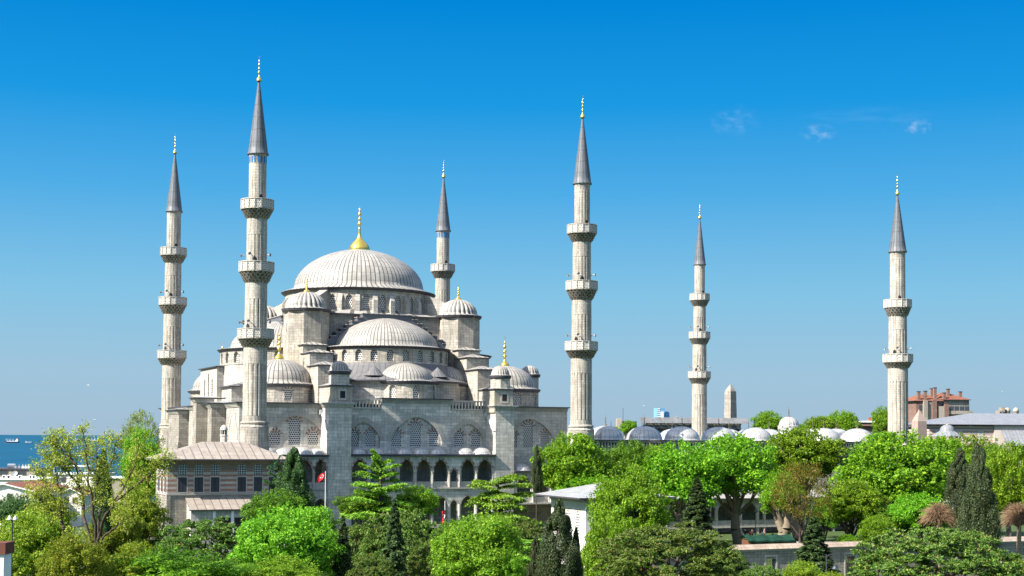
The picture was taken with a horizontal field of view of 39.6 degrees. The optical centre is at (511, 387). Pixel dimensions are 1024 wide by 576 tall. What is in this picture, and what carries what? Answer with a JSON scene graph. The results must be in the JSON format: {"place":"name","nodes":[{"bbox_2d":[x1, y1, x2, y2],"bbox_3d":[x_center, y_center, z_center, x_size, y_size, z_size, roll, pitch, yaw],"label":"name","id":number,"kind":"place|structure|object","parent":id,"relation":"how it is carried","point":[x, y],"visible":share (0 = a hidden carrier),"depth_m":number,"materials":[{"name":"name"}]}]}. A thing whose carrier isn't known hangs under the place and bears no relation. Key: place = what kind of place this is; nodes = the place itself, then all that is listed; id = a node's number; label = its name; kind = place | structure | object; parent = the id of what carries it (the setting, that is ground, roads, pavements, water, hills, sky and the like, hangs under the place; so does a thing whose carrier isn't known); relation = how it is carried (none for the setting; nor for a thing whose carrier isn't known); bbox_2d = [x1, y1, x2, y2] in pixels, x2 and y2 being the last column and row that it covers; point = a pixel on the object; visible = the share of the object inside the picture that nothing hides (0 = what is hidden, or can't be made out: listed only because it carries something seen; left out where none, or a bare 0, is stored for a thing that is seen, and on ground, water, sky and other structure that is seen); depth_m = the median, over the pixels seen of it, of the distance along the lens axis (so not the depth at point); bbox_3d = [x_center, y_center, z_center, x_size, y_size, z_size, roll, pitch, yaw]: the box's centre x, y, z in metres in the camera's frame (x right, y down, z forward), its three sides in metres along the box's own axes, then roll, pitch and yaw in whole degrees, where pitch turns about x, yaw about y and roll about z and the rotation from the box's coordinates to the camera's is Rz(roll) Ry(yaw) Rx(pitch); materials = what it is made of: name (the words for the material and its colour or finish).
{"place":"outdoors","nodes":[
{"label":"outdoors","id":0,"kind":"place"},
{"bbox_2d":[0,435,158,502],"bbox_3d":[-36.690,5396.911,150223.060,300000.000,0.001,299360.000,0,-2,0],"label":"sea","id":1,"kind":"structure","parent":0,"point":[21,453],"depth_m":4062.06,"materials":[{"name":"liquid"}]},
{"bbox_2d":[0,0,1023,435],"label":"sky","id":2,"kind":"structure","parent":0,"point":[791,126],"materials":[{"name":"blue"}]},
{"bbox_2d":[31,505,1023,575],"bbox_3d":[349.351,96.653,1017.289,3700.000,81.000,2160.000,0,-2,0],"label":"ground","id":3,"kind":"structure","parent":0,"point":[832,536],"depth_m":262.26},
{"bbox_2d":[0,541,14,575],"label":"chimney stack","id":4,"kind":"object","parent":3,"relation":"on","point":[7,549],"visible":1,"depth_m":51.99,"materials":[{"name":"brown brick"}]},
{"bbox_2d":[0,492,37,522],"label":"broadleaf tree","id":5,"kind":"object","parent":3,"relation":"on","point":[11,505],"visible":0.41,"depth_m":197.73,"materials":[{"name":"green plant"}]},
{"bbox_2d":[0,464,52,476],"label":"cluttered roof house","id":6,"kind":"structure","parent":3,"relation":"on","point":[13,470],"depth_m":419.36,"materials":[{"name":"concrete"}]},
{"bbox_2d":[0,475,62,483],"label":"terrace house","id":7,"kind":"structure","parent":3,"relation":"on","point":[8,478],"depth_m":372.37,"materials":[{"name":"white paint"}]},
{"bbox_2d":[0,480,68,527],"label":"gable house","id":8,"kind":"structure","parent":3,"relation":"on","point":[11,488],"depth_m":329.36,"materials":[{"name":"white paint"}]},
{"bbox_2d":[0,508,74,575],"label":"broadleaf tree","id":9,"kind":"object","parent":3,"relation":"on","point":[30,544],"visible":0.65,"depth_m":104.08,"materials":[{"name":"green plant"}]},
{"bbox_2d":[26,494,77,547],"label":"broadleaf tree","id":10,"kind":"object","parent":3,"relation":"on","point":[68,520],"visible":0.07,"depth_m":164.36,"materials":[{"name":"green plant"}]},
{"bbox_2d":[33,530,114,575],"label":"broadleaf tree","id":11,"kind":"object","parent":3,"relation":"on","point":[69,558],"visible":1,"depth_m":94.62,"materials":[{"name":"green plant"}]},
{"bbox_2d":[56,486,97,526],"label":"red roof house","id":12,"kind":"structure","parent":3,"relation":"on","point":[79,518],"depth_m":344.26,"materials":[{"name":"white paint"}]},
{"bbox_2d":[49,465,112,487],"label":"pergola house","id":13,"kind":"structure","parent":3,"relation":"on","point":[66,479],"depth_m":399.29,"materials":[{"name":"white paint"}]},
{"bbox_2d":[21,419,179,545],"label":"sprawling tree","id":14,"kind":"object","parent":3,"relation":"on","point":[55,444],"visible":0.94,"depth_m":99.87,"materials":[{"name":"green plant"}]},
{"bbox_2d":[91,449,113,551],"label":"ivy trunk","id":15,"kind":"object","parent":3,"relation":"on","point":[107,527],"visible":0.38,"depth_m":111.42,"materials":[{"name":"green plant"}]},
{"bbox_2d":[83,506,147,556],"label":"broadleaf tree","id":16,"kind":"object","parent":3,"relation":"on","point":[114,539],"visible":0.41,"depth_m":148.51,"materials":[{"name":"green plant"}]},
{"bbox_2d":[111,476,126,503],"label":"cream house","id":17,"kind":"structure","parent":3,"relation":"on","point":[116,485],"depth_m":379.26,"materials":[{"name":"paint"}]},
{"bbox_2d":[104,552,156,575],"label":"shrub","id":18,"kind":"object","parent":3,"relation":"on","point":[129,569],"visible":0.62,"depth_m":100.73,"materials":[{"name":"green plant"}]},
{"bbox_2d":[107,539,155,562],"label":"broadleaf tree","id":19,"kind":"object","parent":3,"relation":"on","point":[127,548],"visible":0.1,"depth_m":138.93,"materials":[{"name":"green plant"}]},
{"bbox_2d":[117,422,162,502],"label":"broadleaf tree","id":20,"kind":"object","parent":3,"relation":"on","point":[127,443],"visible":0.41,"depth_m":259.98,"materials":[{"name":"green plant"}]},
{"bbox_2d":[118,407,165,465],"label":"broadleaf tree","id":21,"kind":"object","parent":3,"relation":"on","point":[129,426],"visible":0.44,"depth_m":267.45,"materials":[{"name":"green plant"}]},
{"bbox_2d":[113,484,172,550],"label":"broadleaf tree","id":22,"kind":"object","parent":3,"relation":"on","point":[147,508],"visible":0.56,"depth_m":174.64,"materials":[{"name":"green plant"}]},
{"bbox_2d":[157,137,186,451],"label":"minaret","id":23,"kind":"object","parent":3,"relation":"on","point":[172,355],"visible":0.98,"depth_m":290.32,"materials":[{"name":"stone"}]},
{"bbox_2d":[112,544,257,575],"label":"maple tree","id":24,"kind":"object","parent":3,"relation":"on","point":[168,562],"visible":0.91,"depth_m":101.81,"materials":[{"name":"green plant"}]},
{"bbox_2d":[154,515,251,562],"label":"tree","id":25,"kind":"object","parent":3,"relation":"on","point":[225,538],"visible":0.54,"depth_m":124.16,"materials":[{"name":"green plant"}]},
{"bbox_2d":[144,425,286,554],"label":"imperial pavilion","id":26,"kind":"structure","parent":3,"relation":"on","point":[211,480],"depth_m":213.63,"materials":[{"name":"stone"}]},
{"bbox_2d":[237,56,274,450],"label":"minaret","id":27,"kind":"object","parent":3,"relation":"on","point":[255,336],"visible":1,"depth_m":230.12,"materials":[{"name":"stone"}]},
{"bbox_2d":[263,455,281,495],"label":"conifer tree","id":28,"kind":"object","parent":3,"relation":"on","point":[275,464],"visible":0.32,"depth_m":183.60,"materials":[{"name":"green plant"}]},
{"bbox_2d":[238,488,307,543],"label":"broadleaf tree","id":29,"kind":"object","parent":3,"relation":"on","point":[248,509],"visible":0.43,"depth_m":166.20,"materials":[{"name":"green plant"}]},
{"bbox_2d":[236,553,322,575],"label":"maple tree","id":30,"kind":"object","parent":3,"relation":"on","point":[272,568],"visible":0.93,"depth_m":106.74,"materials":[{"name":"green plant"}]},
{"bbox_2d":[226,501,351,575],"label":"maple tree","id":31,"kind":"object","parent":3,"relation":"on","point":[267,532],"visible":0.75,"depth_m":113.85,"materials":[{"name":"green plant"}]},
{"bbox_2d":[275,446,318,509],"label":"conifer tree","id":32,"kind":"object","parent":3,"relation":"on","point":[291,476],"visible":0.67,"depth_m":180.83,"materials":[{"name":"green plant"}]},
{"bbox_2d":[305,507,340,537],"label":"broadleaf tree","id":33,"kind":"object","parent":3,"relation":"on","point":[334,523],"visible":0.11,"depth_m":139.15,"materials":[{"name":"green plant"}]},
{"bbox_2d":[331,515,352,575],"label":"spruce tree","id":34,"kind":"object","parent":3,"relation":"on","point":[344,567],"visible":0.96,"depth_m":116.31,"materials":[{"name":"green plant"}]},
{"bbox_2d":[325,519,389,575],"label":"pine tree","id":35,"kind":"object","parent":3,"relation":"on","point":[354,537],"visible":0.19,"depth_m":132.50,"materials":[{"name":"green plant"}]},
{"bbox_2d":[158,209,569,537],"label":"mosque","id":36,"kind":"structure","parent":3,"relation":"on","point":[368,349],"depth_m":254.63,"materials":[{"name":"grey stone"}]},
{"bbox_2d":[331,489,401,527],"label":"broadleaf tree","id":37,"kind":"object","parent":3,"relation":"on","point":[344,506],"visible":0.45,"depth_m":169.91,"materials":[{"name":"green plant"}]},
{"bbox_2d":[344,553,396,575],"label":"pine tree","id":38,"kind":"object","parent":3,"relation":"on","point":[366,562],"visible":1,"depth_m":110.97,"materials":[{"name":"green plant"}]},
{"bbox_2d":[337,449,427,546],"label":"cedar tree","id":39,"kind":"object","parent":3,"relation":"on","point":[380,490],"visible":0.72,"depth_m":167.17,"materials":[{"name":"green plant"}]},
{"bbox_2d":[381,499,410,575],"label":"spruce tree","id":40,"kind":"object","parent":3,"relation":"on","point":[396,555],"visible":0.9,"depth_m":117.30,"materials":[{"name":"green plant"}]},
{"bbox_2d":[354,508,449,575],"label":"tree","id":41,"kind":"object","parent":3,"relation":"on","point":[411,521],"visible":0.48,"depth_m":129.97,"materials":[{"name":"green plant"}]},
{"bbox_2d":[395,483,441,575],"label":"broadleaf tree","id":42,"kind":"object","parent":3,"relation":"on","point":[427,501],"visible":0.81,"depth_m":170.36,"materials":[{"name":"green plant"}]},
{"bbox_2d":[405,542,444,575],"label":"pine tree","id":43,"kind":"object","parent":3,"relation":"on","point":[413,567],"visible":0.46,"depth_m":119.50,"materials":[{"name":"green plant"}]},
{"bbox_2d":[430,162,454,302],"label":"minaret","id":44,"kind":"object","parent":3,"relation":"on","point":[442,269],"visible":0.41,"depth_m":316.02,"materials":[{"name":"stone"}]},
{"bbox_2d":[426,509,530,575],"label":"maple tree","id":45,"kind":"object","parent":3,"relation":"on","point":[459,557],"visible":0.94,"depth_m":109.73,"materials":[{"name":"green plant"}]},
{"bbox_2d":[464,474,544,538],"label":"cedar tree","id":46,"kind":"object","parent":3,"relation":"on","point":[486,498],"visible":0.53,"depth_m":158.78,"materials":[{"name":"green plant"}]},
{"bbox_2d":[488,546,527,575],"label":"maple tree","id":47,"kind":"object","parent":3,"relation":"on","point":[517,569],"visible":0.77,"depth_m":108.78,"materials":[{"name":"green plant"}]},
{"bbox_2d":[501,518,543,575],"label":"tree","id":48,"kind":"object","parent":3,"relation":"on","point":[530,529],"visible":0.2,"depth_m":137.08,"materials":[{"name":"green plant"}]},
{"bbox_2d":[514,538,541,564],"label":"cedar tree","id":49,"kind":"object","parent":3,"relation":"on","point":[528,542],"visible":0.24,"depth_m":124.80,"materials":[{"name":"green plant"}]},
{"bbox_2d":[526,533,541,575],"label":"cypress tree","id":50,"kind":"object","parent":3,"relation":"on","point":[532,558],"visible":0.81,"depth_m":123.26,"materials":[{"name":"green plant"}]},
{"bbox_2d":[530,445,542,519],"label":"cypress tree","id":51,"kind":"object","parent":3,"relation":"on","point":[536,479],"visible":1,"depth_m":215.34,"materials":[{"name":"green plant"}]},
{"bbox_2d":[535,498,581,575],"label":"cypress tree","id":52,"kind":"object","parent":3,"relation":"on","point":[553,547],"visible":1,"depth_m":118.90,"materials":[{"name":"green plant"}]},
{"bbox_2d":[529,430,617,488],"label":"plane tree","id":53,"kind":"object","parent":3,"relation":"on","point":[564,460],"visible":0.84,"depth_m":222.58,"materials":[{"name":"green plant"}]},
{"bbox_2d":[572,526,584,575],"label":"cypress tree","id":54,"kind":"object","parent":3,"relation":"on","point":[576,536],"visible":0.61,"depth_m":120.44,"materials":[{"name":"green plant"}]},
{"bbox_2d":[565,96,597,455],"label":"minaret","id":55,"kind":"object","parent":3,"relation":"on","point":[581,348],"visible":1,"depth_m":255.06,"materials":[{"name":"stone"}]},
{"bbox_2d":[553,471,612,489],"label":"broadleaf tree","id":56,"kind":"object","parent":3,"relation":"on","point":[590,479],"visible":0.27,"depth_m":219.18,"materials":[{"name":"green plant"}]},
{"bbox_2d":[535,483,675,566],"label":"building","id":57,"kind":"structure","parent":3,"relation":"on","point":[575,500],"depth_m":195.09,"materials":[{"name":"white paint"}]},
{"bbox_2d":[580,512,633,575],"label":"broadleaf tree","id":58,"kind":"object","parent":3,"relation":"on","point":[595,535],"visible":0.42,"depth_m":148.70,"materials":[{"name":"green plant"}]},
{"bbox_2d":[620,419,636,438],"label":"broadleaf tree","id":59,"kind":"object","parent":3,"relation":"on","point":[628,426],"visible":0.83,"depth_m":378.54,"materials":[{"name":"green plant"}]},
{"bbox_2d":[601,438,656,486],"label":"acacia tree","id":60,"kind":"object","parent":3,"relation":"on","point":[622,453],"visible":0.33,"depth_m":228.66,"materials":[{"name":"green plant"}]},
{"bbox_2d":[585,461,675,539],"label":"plane tree","id":61,"kind":"object","parent":3,"relation":"on","point":[621,499],"visible":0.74,"depth_m":169.42,"materials":[{"name":"green plant"}]},
{"bbox_2d":[654,408,669,421],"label":"office tower","id":62,"kind":"structure","parent":3,"relation":"on","point":[659,412],"depth_m":1901.49,"materials":[{"name":"blue glass"}]},
{"bbox_2d":[590,520,750,575],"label":"pine tree","id":63,"kind":"object","parent":3,"relation":"on","point":[619,562],"visible":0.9,"depth_m":113.63,"materials":[{"name":"green plant"}]},
{"bbox_2d":[635,437,726,529],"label":"plane tree","id":64,"kind":"object","parent":3,"relation":"on","point":[689,467],"visible":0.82,"depth_m":224.16,"materials":[{"name":"green plant"}]},
{"bbox_2d":[639,416,749,432],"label":"steel grandstand","id":65,"kind":"object","parent":3,"relation":"on","point":[660,425],"visible":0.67,"depth_m":405.67,"materials":[{"name":"grey metal"}]},
{"bbox_2d":[680,477,715,542],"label":"spruce tree","id":66,"kind":"object","parent":3,"relation":"on","point":[700,517],"visible":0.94,"depth_m":184.87,"materials":[{"name":"green plant"}]},
{"bbox_2d":[688,207,710,439],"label":"minaret","id":67,"kind":"object","parent":3,"relation":"on","point":[699,376],"visible":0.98,"depth_m":342.64,"materials":[{"name":"stone"}]},
{"bbox_2d":[689,546,750,575],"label":"pine tree","id":68,"kind":"object","parent":3,"relation":"on","point":[720,568],"visible":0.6,"depth_m":112.84,"materials":[{"name":"green plant"}]},
{"bbox_2d":[567,410,877,533],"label":"courtyard","id":69,"kind":"structure","parent":3,"relation":"on","point":[610,435],"depth_m":267.56,"materials":[{"name":"stone"}]},
{"bbox_2d":[724,384,736,422],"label":"walled obelisk","id":70,"kind":"object","parent":3,"relation":"on","point":[730,408],"visible":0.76,"depth_m":424.27,"materials":[{"name":"stone"}]},
{"bbox_2d":[695,430,781,544],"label":"plane tree","id":71,"kind":"object","parent":3,"relation":"on","point":[742,462],"visible":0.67,"depth_m":232.52,"materials":[{"name":"green plant"}]},
{"bbox_2d":[742,563,782,575],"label":"pine tree","id":72,"kind":"object","parent":3,"relation":"on","point":[758,570],"visible":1,"depth_m":111.25,"materials":[{"name":"green plant"}]},
{"bbox_2d":[750,410,782,430],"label":"broadleaf tree","id":73,"kind":"object","parent":3,"relation":"on","point":[764,419],"visible":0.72,"depth_m":367.86,"materials":[{"name":"green plant"}]},
{"bbox_2d":[739,534,794,544],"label":"market kiosk","id":74,"kind":"object","parent":3,"relation":"on","point":[767,539],"visible":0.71,"depth_m":218.31,"materials":[{"name":"green wood"}]},
{"bbox_2d":[758,469,804,534],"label":"plane tree","id":75,"kind":"object","parent":3,"relation":"on","point":[783,526],"visible":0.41,"depth_m":224.74,"materials":[{"name":"green plant"}]},
{"bbox_2d":[766,459,832,542],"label":"redbud tree","id":76,"kind":"object","parent":3,"relation":"on","point":[799,513],"visible":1,"depth_m":194.84,"materials":[{"name":"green plant"}]},
{"bbox_2d":[779,559,824,575],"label":"shrub","id":77,"kind":"object","parent":3,"relation":"on","point":[801,569],"visible":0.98,"depth_m":130.82,"materials":[{"name":"green plant"}]},
{"bbox_2d":[760,425,850,541],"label":"plane tree","id":78,"kind":"object","parent":3,"relation":"on","point":[807,446],"visible":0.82,"depth_m":242.78,"materials":[{"name":"green plant"}]},
{"bbox_2d":[793,516,839,574],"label":"spruce tree","id":79,"kind":"object","parent":3,"relation":"on","point":[811,549],"visible":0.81,"depth_m":148.84,"materials":[{"name":"green plant"}]},
{"bbox_2d":[805,504,838,541],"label":"broadleaf tree","id":80,"kind":"object","parent":3,"relation":"on","point":[826,523],"visible":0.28,"depth_m":220.05,"materials":[{"name":"green plant"}]},
{"bbox_2d":[802,415,842,428],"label":"broadleaf tree","id":81,"kind":"object","parent":3,"relation":"on","point":[827,422],"visible":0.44,"depth_m":382.73,"materials":[{"name":"green plant"}]},
{"bbox_2d":[665,536,1023,575],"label":"precinct wall","id":82,"kind":"structure","parent":3,"relation":"on","point":[781,555],"depth_m":180.28,"materials":[{"name":"stone"}]},
{"bbox_2d":[826,410,862,430],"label":"broadleaf tree","id":83,"kind":"object","parent":3,"relation":"on","point":[847,422],"visible":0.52,"depth_m":389.06,"materials":[{"name":"green plant"}]},
{"bbox_2d":[835,534,859,565],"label":"shrub","id":84,"kind":"object","parent":3,"relation":"on","point":[843,538],"visible":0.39,"depth_m":194.91,"materials":[{"name":"green plant"}]},
{"bbox_2d":[815,478,892,565],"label":"plane tree","id":85,"kind":"object","parent":3,"relation":"on","point":[848,507],"visible":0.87,"depth_m":201.41,"materials":[{"name":"green plant"}]},
{"bbox_2d":[857,514,896,575],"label":"shrub","id":86,"kind":"object","parent":3,"relation":"on","point":[873,525],"visible":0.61,"depth_m":170.80,"materials":[{"name":"green plant"}]},
{"bbox_2d":[871,404,887,432],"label":"broadleaf tree","id":87,"kind":"object","parent":3,"relation":"on","point":[880,420],"visible":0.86,"depth_m":403.53,"materials":[{"name":"green plant"}]},
{"bbox_2d":[856,503,925,537],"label":"broadleaf tree","id":88,"kind":"object","parent":3,"relation":"on","point":[885,513],"visible":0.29,"depth_m":197.63,"materials":[{"name":"green plant"}]},
{"bbox_2d":[827,428,956,538],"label":"plane tree","id":89,"kind":"object","parent":3,"relation":"on","point":[896,470],"visible":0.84,"depth_m":221.65,"materials":[{"name":"green plant"}]},
{"bbox_2d":[882,173,912,504],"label":"minaret","id":90,"kind":"object","parent":3,"relation":"on","point":[897,360],"visible":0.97,"depth_m":282.83,"materials":[{"name":"stone"}]},
{"bbox_2d":[886,490,947,538],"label":"plane tree","id":91,"kind":"object","parent":3,"relation":"on","point":[906,510],"visible":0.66,"depth_m":193.75,"materials":[{"name":"green plant"}]},
{"bbox_2d":[911,410,926,442],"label":"granite obelisk","id":92,"kind":"object","parent":3,"relation":"on","point":[919,421],"visible":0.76,"depth_m":383.80,"materials":[{"name":"beige stone"}]},
{"bbox_2d":[846,526,1023,575],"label":"pine tree","id":93,"kind":"object","parent":3,"relation":"on","point":[972,562],"visible":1,"depth_m":112.16,"materials":[{"name":"green plant"}]},
{"bbox_2d":[916,501,956,573],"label":"pollard tree","id":94,"kind":"object","parent":3,"relation":"on","point":[938,514],"visible":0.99,"depth_m":174.95,"materials":[{"name":"brown plant"}]},
{"bbox_2d":[908,387,972,422],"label":"apartment building","id":95,"kind":"structure","parent":3,"relation":"on","point":[933,405],"depth_m":482.27,"materials":[{"name":"brown brick"}]},
{"bbox_2d":[912,433,971,532],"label":"broadleaf tree","id":96,"kind":"object","parent":3,"relation":"on","point":[949,443],"visible":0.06,"depth_m":244.11,"materials":[{"name":"green plant"}]},
{"bbox_2d":[932,424,959,508],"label":"fountain kiosk","id":97,"kind":"object","parent":3,"relation":"on","point":[947,430],"visible":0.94,"depth_m":370.14,"materials":[{"name":"white paint"}]},
{"bbox_2d":[942,447,968,575],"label":"cypress tree","id":98,"kind":"object","parent":3,"relation":"on","point":[953,472],"visible":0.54,"depth_m":181.06,"materials":[{"name":"green plant"}]},
{"bbox_2d":[908,413,1023,501],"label":"striped hall","id":99,"kind":"structure","parent":3,"relation":"on","point":[1002,427],"depth_m":395.37,"materials":[{"name":"stone"}]},
{"bbox_2d":[942,432,1002,454],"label":"plane tree","id":100,"kind":"object","parent":3,"relation":"on","point":[982,441],"visible":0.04,"depth_m":260.77,"materials":[{"name":"green plant"}]},
{"bbox_2d":[955,441,1003,575],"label":"cypress tree","id":101,"kind":"object","parent":3,"relation":"on","point":[979,501],"visible":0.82,"depth_m":164.65,"materials":[{"name":"green plant"}]},
{"bbox_2d":[985,439,1023,536],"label":"plane tree","id":102,"kind":"object","parent":3,"relation":"on","point":[1003,464],"visible":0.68,"depth_m":232.28,"materials":[{"name":"green plant"}]},
{"bbox_2d":[999,502,1023,562],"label":"pollard tree","id":103,"kind":"object","parent":3,"relation":"on","point":[1014,515],"visible":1,"depth_m":171.20,"materials":[{"name":"brown plant"}]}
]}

